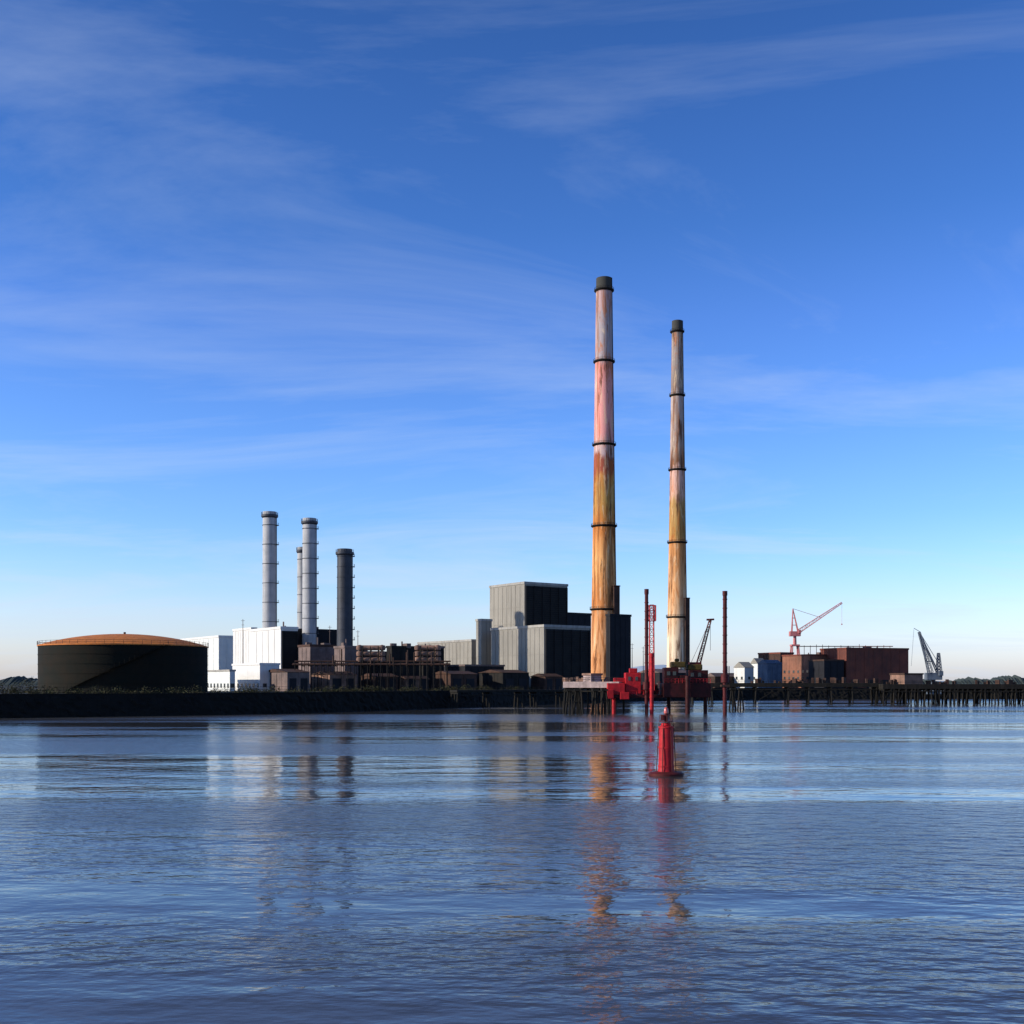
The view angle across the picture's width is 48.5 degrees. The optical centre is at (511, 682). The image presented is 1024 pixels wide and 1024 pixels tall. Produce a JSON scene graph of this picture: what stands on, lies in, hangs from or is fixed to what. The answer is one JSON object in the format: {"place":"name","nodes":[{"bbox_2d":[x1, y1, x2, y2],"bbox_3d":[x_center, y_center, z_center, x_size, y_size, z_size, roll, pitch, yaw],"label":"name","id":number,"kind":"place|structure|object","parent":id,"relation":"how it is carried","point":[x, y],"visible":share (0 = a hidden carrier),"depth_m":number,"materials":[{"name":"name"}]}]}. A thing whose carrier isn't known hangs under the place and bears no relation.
{"place":"outdoors","nodes":[
{"label":"outdoors","id":0,"kind":"place"},
{"bbox_2d":[0,686,429,693],"bbox_3d":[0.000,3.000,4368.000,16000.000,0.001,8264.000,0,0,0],"label":"ground","id":1,"kind":"structure","parent":0,"point":[66,693],"depth_m":377.14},
{"bbox_2d":[37,632,208,692],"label":"storage tank","id":2,"kind":"object","parent":1,"relation":"on","point":[132,662],"visible":0.99,"depth_m":319.56,"materials":[{"name":"metal"}]},
{"bbox_2d":[180,635,232,669],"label":"administration block","id":3,"kind":"structure","parent":1,"relation":"on","point":[220,652],"depth_m":543.05,"materials":[{"name":"metal"}]},
{"bbox_2d":[208,669,235,690],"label":"site office","id":4,"kind":"structure","parent":1,"relation":"on","point":[221,679],"depth_m":396.43,"materials":[{"name":"concrete"}]},
{"bbox_2d":[208,683,234,686],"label":"windows","id":5,"kind":"structure","parent":4,"relation":"in","point":[231,684],"depth_m":393.88,"materials":[{"name":"grey glass"}]},
{"bbox_2d":[2,685,523,693],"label":"quay fence","id":6,"kind":"object","parent":1,"relation":"on","point":[275,691],"visible":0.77,"depth_m":302.49,"materials":[{"name":"metal"}]},
{"bbox_2d":[0,677,536,693],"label":"scrub vegetation","id":7,"kind":"object","parent":1,"relation":"on","point":[35,691],"visible":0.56,"depth_m":296.55,"materials":[{"name":"green plant"}]},
{"bbox_2d":[251,629,297,668],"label":"walls","id":8,"kind":"structure","parent":1,"relation":"on","point":[265,642],"depth_m":450.59,"materials":[{"name":"metal"}]},
{"bbox_2d":[261,511,278,627],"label":"steel stack","id":9,"kind":"object","parent":8,"relation":"on","point":[269,589],"visible":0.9,"depth_m":457.59,"materials":[{"name":"metal"}]},
{"bbox_2d":[251,630,289,662],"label":"panel seams","id":10,"kind":"object","parent":8,"relation":"attached to","point":[267,654],"visible":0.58,"depth_m":448.31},
{"bbox_2d":[250,626,298,631],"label":"parapet","id":11,"kind":"structure","parent":8,"relation":"on","point":[270,628],"depth_m":445.12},
{"bbox_2d":[282,631,297,668],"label":"louvre bank","id":12,"kind":"structure","parent":8,"relation":"attached to","point":[289,648],"depth_m":441.86,"materials":[{"name":"metal"}]},
{"bbox_2d":[269,669,309,690],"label":"storage shed","id":13,"kind":"structure","parent":1,"relation":"on","point":[287,677],"depth_m":388.42,"materials":[{"name":"metal"}]},
{"bbox_2d":[290,678,307,690],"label":"doors","id":14,"kind":"structure","parent":13,"relation":"in","point":[304,681],"depth_m":387.77,"materials":[{"name":"metal"}]},
{"bbox_2d":[298,647,333,690],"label":"walls","id":15,"kind":"structure","parent":1,"relation":"on","point":[311,653],"depth_m":423.08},
{"bbox_2d":[298,644,335,646],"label":"parapet","id":16,"kind":"structure","parent":15,"relation":"on","point":[313,645],"depth_m":422.11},
{"bbox_2d":[305,637,330,644],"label":"roof plant","id":17,"kind":"object","parent":15,"relation":"on","point":[318,642],"visible":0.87,"depth_m":424.45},
{"bbox_2d":[298,631,336,645],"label":"walls","id":18,"kind":"structure","parent":1,"relation":"on","point":[333,638],"depth_m":462.13,"materials":[{"name":"metal"}]},
{"bbox_2d":[296,547,301,628],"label":"steel stack","id":19,"kind":"object","parent":18,"relation":"on","point":[299,586],"visible":0.3,"depth_m":473.07,"materials":[{"name":"metal"}]},
{"bbox_2d":[301,518,318,644],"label":"steel stack","id":20,"kind":"object","parent":18,"relation":"on","point":[309,585],"visible":0.84,"depth_m":452.64,"materials":[{"name":"metal"}]},
{"bbox_2d":[298,628,336,631],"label":"parapet","id":21,"kind":"structure","parent":18,"relation":"on","point":[323,630],"depth_m":461.60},
{"bbox_2d":[312,671,357,690],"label":"storage shed","id":22,"kind":"structure","parent":1,"relation":"on","point":[329,678],"depth_m":396.47,"materials":[{"name":"metal"}]},
{"bbox_2d":[333,678,353,690],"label":"doors","id":23,"kind":"structure","parent":22,"relation":"in","point":[336,681],"depth_m":394.93,"materials":[{"name":"metal"}]},
{"bbox_2d":[334,648,357,688],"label":"walls","id":24,"kind":"structure","parent":1,"relation":"on","point":[346,654],"depth_m":412.00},
{"bbox_2d":[333,646,355,647],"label":"parapet","id":25,"kind":"structure","parent":24,"relation":"on","point":[344,646],"depth_m":411.60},
{"bbox_2d":[336,548,354,645],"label":"steel stack","id":26,"kind":"object","parent":24,"relation":"on","point":[345,587],"visible":0.89,"depth_m":437.46,"materials":[{"name":"metal"}]},
{"bbox_2d":[339,649,357,671],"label":"panel seams","id":27,"kind":"object","parent":24,"relation":"attached to","point":[351,660],"visible":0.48,"depth_m":411.77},
{"bbox_2d":[356,645,385,690],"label":"air cooler","id":28,"kind":"object","parent":1,"relation":"on","point":[360,652],"visible":0.91,"depth_m":399.12,"materials":[{"name":"beige metal"}]},
{"bbox_2d":[292,649,450,690],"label":"pipe rack","id":29,"kind":"object","parent":1,"relation":"on","point":[374,664],"visible":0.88,"depth_m":396.02,"materials":[{"name":"metal"}]},
{"bbox_2d":[360,673,398,690],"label":"storage shed","id":30,"kind":"structure","parent":1,"relation":"on","point":[392,680],"depth_m":404.91,"materials":[{"name":"metal"}]},
{"bbox_2d":[381,678,394,689],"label":"doors","id":31,"kind":"structure","parent":30,"relation":"in","point":[392,681],"depth_m":404.40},
{"bbox_2d":[387,648,418,689],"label":"walls","id":32,"kind":"structure","parent":1,"relation":"on","point":[398,654],"depth_m":422.34,"materials":[{"name":"metal"}]},
{"bbox_2d":[386,649,410,675],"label":"panel seams","id":33,"kind":"object","parent":32,"relation":"attached to","point":[404,671],"visible":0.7,"depth_m":424.41,"materials":[{"name":"metal"}]},
{"bbox_2d":[390,641,410,647],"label":"roof plant","id":34,"kind":"object","parent":32,"relation":"on","point":[407,645],"visible":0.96,"depth_m":423.39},
{"bbox_2d":[386,646,414,647],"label":"parapet","id":35,"kind":"structure","parent":32,"relation":"on","point":[398,646],"depth_m":421.57,"materials":[{"name":"metal"}]},
{"bbox_2d":[0,688,823,694],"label":"quay kerb","id":36,"kind":"structure","parent":1,"relation":"on","point":[259,692],"depth_m":290.01,"materials":[{"name":"concrete"}]},
{"bbox_2d":[414,645,440,690],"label":"air cooler","id":37,"kind":"object","parent":1,"relation":"on","point":[421,653],"visible":0.91,"depth_m":404.11,"materials":[{"name":"beige metal"}]},
{"bbox_2d":[419,648,443,689],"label":"walls","id":38,"kind":"structure","parent":1,"relation":"on","point":[424,667],"depth_m":442.29,"materials":[{"name":"metal"}]},
{"bbox_2d":[430,650,437,689],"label":"panel seams","id":39,"kind":"object","parent":38,"relation":"attached to","point":[430,674],"visible":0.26,"depth_m":441.75,"materials":[{"name":"metal"}]},
{"bbox_2d":[417,639,475,664],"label":"turbine hall","id":40,"kind":"structure","parent":1,"relation":"on","point":[456,652],"depth_m":508.75,"materials":[{"name":"metal"}]},
{"bbox_2d":[432,671,476,690],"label":"storage shed","id":41,"kind":"structure","parent":1,"relation":"on","point":[461,678],"depth_m":418.99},
{"bbox_2d":[453,679,473,689],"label":"doors","id":42,"kind":"structure","parent":41,"relation":"in","point":[470,682],"depth_m":418.87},
{"bbox_2d":[479,670,528,689],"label":"storage shed","id":43,"kind":"structure","parent":1,"relation":"on","point":[500,677],"depth_m":429.15,"materials":[{"name":"metal"}]},
{"bbox_2d":[506,679,526,689],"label":"doors","id":44,"kind":"structure","parent":43,"relation":"in","point":[508,681],"depth_m":428.70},
{"bbox_2d":[0,675,1023,685],"bbox_3d":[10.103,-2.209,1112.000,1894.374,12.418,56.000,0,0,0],"label":"distant tree line","id":45,"kind":"object","parent":1,"relation":"on","point":[17,680],"visible":0.04,"depth_m":1098.21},
{"bbox_2d":[490,584,567,627],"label":"walls","id":46,"kind":"structure","parent":1,"relation":"on","point":[496,602],"depth_m":489.63,"materials":[{"name":"metal"}]},
{"bbox_2d":[491,586,561,626],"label":"panel seams","id":47,"kind":"object","parent":46,"relation":"attached to","point":[515,607],"visible":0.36,"depth_m":490.65,"materials":[{"name":"metal"}]},
{"bbox_2d":[489,581,567,587],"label":"parapet","id":48,"kind":"structure","parent":46,"relation":"on","point":[524,582],"depth_m":487.89,"materials":[{"name":"metal"}]},
{"bbox_2d":[525,585,567,625],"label":"louvre bank","id":49,"kind":"structure","parent":46,"relation":"attached to","point":[547,605],"depth_m":486.12,"materials":[{"name":"metal"}]},
{"bbox_2d":[491,627,589,688],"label":"block walls","id":50,"kind":"structure","parent":1,"relation":"on","point":[509,646],"depth_m":456.39,"materials":[{"name":"metal"}]},
{"bbox_2d":[490,624,590,629],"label":"block parapet","id":51,"kind":"structure","parent":50,"relation":"on","point":[542,625],"depth_m":452.60,"materials":[{"name":"metal"}]},
{"bbox_2d":[499,628,583,674],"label":"block panel seams","id":52,"kind":"object","parent":50,"relation":"attached to","point":[534,654],"visible":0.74,"depth_m":459.03,"materials":[{"name":"metal"}]},
{"bbox_2d":[545,629,589,684],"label":"block louvre bank","id":53,"kind":"structure","parent":50,"relation":"attached to","point":[567,653],"depth_m":450.12,"materials":[{"name":"metal"}]},
{"bbox_2d":[530,673,563,689],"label":"storage shed","id":54,"kind":"structure","parent":1,"relation":"on","point":[538,679],"depth_m":435.24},
{"bbox_2d":[547,679,560,689],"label":"doors","id":55,"kind":"structure","parent":54,"relation":"in","point":[549,681],"depth_m":435.24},
{"bbox_2d":[568,615,590,672],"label":"block walls","id":56,"kind":"structure","parent":1,"relation":"on","point":[580,620],"depth_m":504.70,"materials":[{"name":"metal"}]},
{"bbox_2d":[568,612,591,615],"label":"block parapet","id":57,"kind":"structure","parent":56,"relation":"on","point":[573,613],"depth_m":503.74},
{"bbox_2d":[590,276,619,681],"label":"power station chimney","id":58,"kind":"object","parent":1,"relation":"on","point":[605,594],"visible":0.93,"depth_m":570.54,"materials":[{"name":"paint"}]},
{"bbox_2d":[643,647,643,681],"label":"lighting mast","id":59,"kind":"object","parent":1,"relation":"on","point":[643,664],"visible":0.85,"depth_m":469.89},
{"bbox_2d":[666,320,689,669],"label":"power station chimney","id":60,"kind":"object","parent":1,"relation":"on","point":[678,632],"visible":0.91,"depth_m":638.89,"materials":[{"name":"paint"}]},
{"bbox_2d":[733,662,753,687],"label":"white cottage","id":61,"kind":"structure","parent":1,"relation":"on","point":[743,671],"depth_m":602.44,"materials":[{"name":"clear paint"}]},
{"bbox_2d":[751,658,763,687],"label":"white cottage","id":62,"kind":"structure","parent":1,"relation":"on","point":[754,661],"depth_m":621.61,"materials":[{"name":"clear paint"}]},
{"bbox_2d":[789,602,842,653],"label":"harbour crane","id":63,"kind":"object","parent":1,"relation":"on","point":[794,634],"visible":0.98,"depth_m":689.20,"materials":[{"name":"red paint"}]},
{"bbox_2d":[919,632,943,693],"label":"harbour crane","id":64,"kind":"object","parent":1,"relation":"on","point":[937,675],"visible":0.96,"depth_m":479.17,"materials":[{"name":"grey paint"}]},
{"bbox_2d":[911,628,933,672],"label":"derrick boom","id":65,"kind":"object","parent":64,"relation":"attached to","point":[920,638],"visible":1,"depth_m":478.75,"materials":[{"name":"grey paint"}]},
{"bbox_2d":[233,630,250,663],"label":"pale wing walls","id":66,"kind":"structure","parent":0,"point":[244,641],"depth_m":508.44,"materials":[{"name":"metal"}]},
{"bbox_2d":[235,631,250,663],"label":"pale wing panel seams","id":67,"kind":"object","parent":66,"relation":"attached to","point":[248,657],"visible":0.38,"depth_m":510.06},
{"bbox_2d":[232,627,256,630],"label":"pale wing parapet","id":68,"kind":"structure","parent":66,"relation":"on","point":[241,629],"depth_m":506.34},
{"bbox_2d":[232,665,278,690],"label":"walls","id":69,"kind":"structure","parent":0,"point":[252,674],"depth_m":399.69,"materials":[{"name":"metal"}]},
{"bbox_2d":[237,683,266,686],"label":"windows","id":70,"kind":"structure","parent":69,"relation":"attached to","point":[264,684],"depth_m":401.90,"materials":[{"name":"grey glass"}]},
{"bbox_2d":[232,663,279,665],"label":"parapet","id":71,"kind":"structure","parent":69,"relation":"on","point":[256,664],"depth_m":398.48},
{"bbox_2d":[358,653,386,689],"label":"walls","id":72,"kind":"structure","parent":0,"point":[365,670],"depth_m":458.66,"materials":[{"name":"metal"}]},
{"bbox_2d":[399,676,425,690],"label":"storage shed","id":73,"kind":"structure","parent":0,"point":[417,681],"depth_m":409.38,"materials":[{"name":"beige concrete"}]},
{"bbox_2d":[409,679,425,690],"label":"doors","id":74,"kind":"structure","parent":73,"relation":"in","point":[410,680],"depth_m":410.47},
{"bbox_2d":[444,666,503,687],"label":"walls","id":75,"kind":"structure","parent":0,"point":[474,668],"depth_m":444.55,"materials":[{"name":"metal"}]},
{"bbox_2d":[456,667,491,688],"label":"panel seams","id":76,"kind":"object","parent":75,"relation":"attached to","point":[471,671],"visible":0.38,"depth_m":443.44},
{"bbox_2d":[444,664,504,666],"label":"parapet","id":77,"kind":"structure","parent":75,"relation":"on","point":[474,665],"depth_m":443.29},
{"bbox_2d":[476,621,491,664],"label":"side wing walls","id":78,"kind":"structure","parent":0,"point":[482,639],"depth_m":481.22,"materials":[{"name":"metal"}]},
{"bbox_2d":[476,622,490,664],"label":"side wing panel seams","id":79,"kind":"object","parent":78,"relation":"attached to","point":[478,656],"visible":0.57,"depth_m":481.39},
{"bbox_2d":[475,619,492,620],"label":"side wing parapet","id":80,"kind":"structure","parent":78,"relation":"on","point":[483,619],"depth_m":481.40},
{"bbox_2d":[0,699,1023,1023],"bbox_3d":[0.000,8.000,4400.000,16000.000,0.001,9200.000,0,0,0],"label":"river water","id":81,"kind":"structure","parent":0,"point":[800,861],"depth_m":49.45,"materials":[{"name":"blue liquid"}]},
{"bbox_2d":[450,686,566,707],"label":"jetty","id":82,"kind":"object","parent":81,"relation":"in","point":[516,692],"visible":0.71,"depth_m":366.39,"materials":[{"name":"wood"}]},
{"bbox_2d":[0,688,1021,717],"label":"sea wall","id":83,"kind":"structure","parent":81,"relation":"in","point":[33,706],"depth_m":296.65,"materials":[{"name":"stone"}]},
{"bbox_2d":[565,689,573,714],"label":"mooring dolphin","id":84,"kind":"object","parent":81,"relation":"in","point":[569,692],"visible":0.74,"depth_m":283.83},
{"bbox_2d":[573,689,581,713],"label":"mooring dolphin","id":85,"kind":"object","parent":81,"relation":"in","point":[577,695],"visible":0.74,"depth_m":287.04},
{"bbox_2d":[563,677,624,712],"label":"jetty","id":86,"kind":"object","parent":81,"relation":"in","point":[587,686],"visible":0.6,"depth_m":297.60,"materials":[{"name":"concrete"}]},
{"bbox_2d":[563,678,608,681],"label":"railing","id":87,"kind":"object","parent":86,"relation":"on","point":[580,680],"visible":0.56,"depth_m":300.24,"materials":[{"name":"grey metal"}]},
{"bbox_2d":[582,673,602,681],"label":"jetty hut","id":88,"kind":"object","parent":86,"relation":"on","point":[590,675],"visible":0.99,"depth_m":297.05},
{"bbox_2d":[591,689,599,713],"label":"mooring dolphin","id":89,"kind":"object","parent":81,"relation":"in","point":[595,694],"visible":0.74,"depth_m":284.87},
{"bbox_2d":[600,689,608,713],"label":"mooring dolphin","id":90,"kind":"object","parent":81,"relation":"in","point":[605,696],"visible":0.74,"depth_m":287.83},
{"bbox_2d":[606,589,713,713],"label":"jack up barge","id":91,"kind":"object","parent":81,"relation":"on","point":[693,682],"visible":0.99,"depth_m":291.20,"materials":[{"name":"red paint"}]},
{"bbox_2d":[628,671,700,680],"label":"cabin windows","id":92,"kind":"structure","parent":91,"relation":"in","point":[668,672],"depth_m":291.35,"materials":[{"name":"grey glass"}]},
{"bbox_2d":[649,707,683,776],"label":"channel marker buoy","id":93,"kind":"object","parent":81,"relation":"on","point":[666,765],"visible":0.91,"depth_m":97.43,"materials":[{"name":"red paint"}]},
{"bbox_2d":[720,591,729,714],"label":"mooring pile","id":94,"kind":"object","parent":81,"relation":"in","point":[725,677],"visible":0.98,"depth_m":278.54,"materials":[{"name":"red paint"}]},
{"bbox_2d":[728,688,736,709],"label":"mooring dolphin","id":95,"kind":"object","parent":81,"relation":"in","point":[732,695],"visible":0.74,"depth_m":329.87},
{"bbox_2d":[737,688,743,709],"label":"mooring dolphin","id":96,"kind":"object","parent":81,"relation":"in","point":[740,692],"visible":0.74,"depth_m":334.86},
{"bbox_2d":[690,680,882,703],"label":"jetty","id":97,"kind":"object","parent":81,"relation":"in","point":[754,686],"visible":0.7,"depth_m":420.00,"materials":[{"name":"wood"}]},
{"bbox_2d":[869,681,1023,703],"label":"jetty","id":98,"kind":"object","parent":81,"relation":"in","point":[935,698],"visible":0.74,"depth_m":415.18,"materials":[{"name":"wood"}]},
{"bbox_2d":[751,677,1014,683],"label":"jetty cargo","id":99,"kind":"object","parent":98,"relation":"on","point":[832,680],"visible":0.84,"depth_m":421.92},
{"bbox_2d":[889,673,923,683],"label":"jetty hut","id":100,"kind":"object","parent":98,"relation":"on","point":[908,677],"visible":0.94,"depth_m":419.62,"materials":[{"name":"beige concrete"}]},
{"bbox_2d":[0,0,1023,680],"label":"sky","id":101,"kind":"structure","parent":0,"point":[336,263],"materials":[{"name":"blue"}]},
{"bbox_2d":[606,616,630,681],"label":"annex walls","id":102,"kind":"structure","parent":0,"point":[625,645],"depth_m":532.98,"materials":[{"name":"metal"}]},
{"bbox_2d":[605,614,631,616],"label":"annex parapet","id":103,"kind":"structure","parent":102,"relation":"on","point":[626,615],"depth_m":533.00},
{"bbox_2d":[637,669,685,687],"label":"harbour shed","id":104,"kind":"structure","parent":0,"point":[658,676],"depth_m":565.46,"materials":[{"name":"grey metal"}]},
{"bbox_2d":[708,673,733,687],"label":"harbour shed","id":105,"kind":"structure","parent":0,"point":[715,677],"depth_m":602.28,"materials":[{"name":"grey metal"}]},
{"bbox_2d":[757,660,782,687],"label":"blue shed","id":106,"kind":"structure","parent":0,"point":[769,671],"depth_m":592.63,"materials":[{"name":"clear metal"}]},
{"bbox_2d":[631,665,943,681],"bbox_3d":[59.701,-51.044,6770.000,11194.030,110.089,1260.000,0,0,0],"label":"distant hill","id":107,"kind":"structure","parent":0,"point":[639,668],"depth_m":6598.13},
{"bbox_2d":[758,647,908,687],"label":"brick warehouse","id":108,"kind":"structure","parent":0,"point":[850,664],"depth_m":597.10,"materials":[{"name":"red brick"}]},
{"bbox_2d":[784,670,807,678],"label":"windows","id":109,"kind":"structure","parent":108,"relation":"in","point":[788,670],"depth_m":608.11,"materials":[{"name":"grey glass"}]},
{"bbox_2d":[796,644,892,655],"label":"roof pipeline","id":110,"kind":"object","parent":108,"relation":"on","point":[828,646],"visible":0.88,"depth_m":599.80,"materials":[{"name":"red metal"}]},
{"bbox_2d":[851,680,888,687],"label":"main hall doors","id":111,"kind":"structure","parent":108,"relation":"in","point":[871,681],"depth_m":595.19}
]}

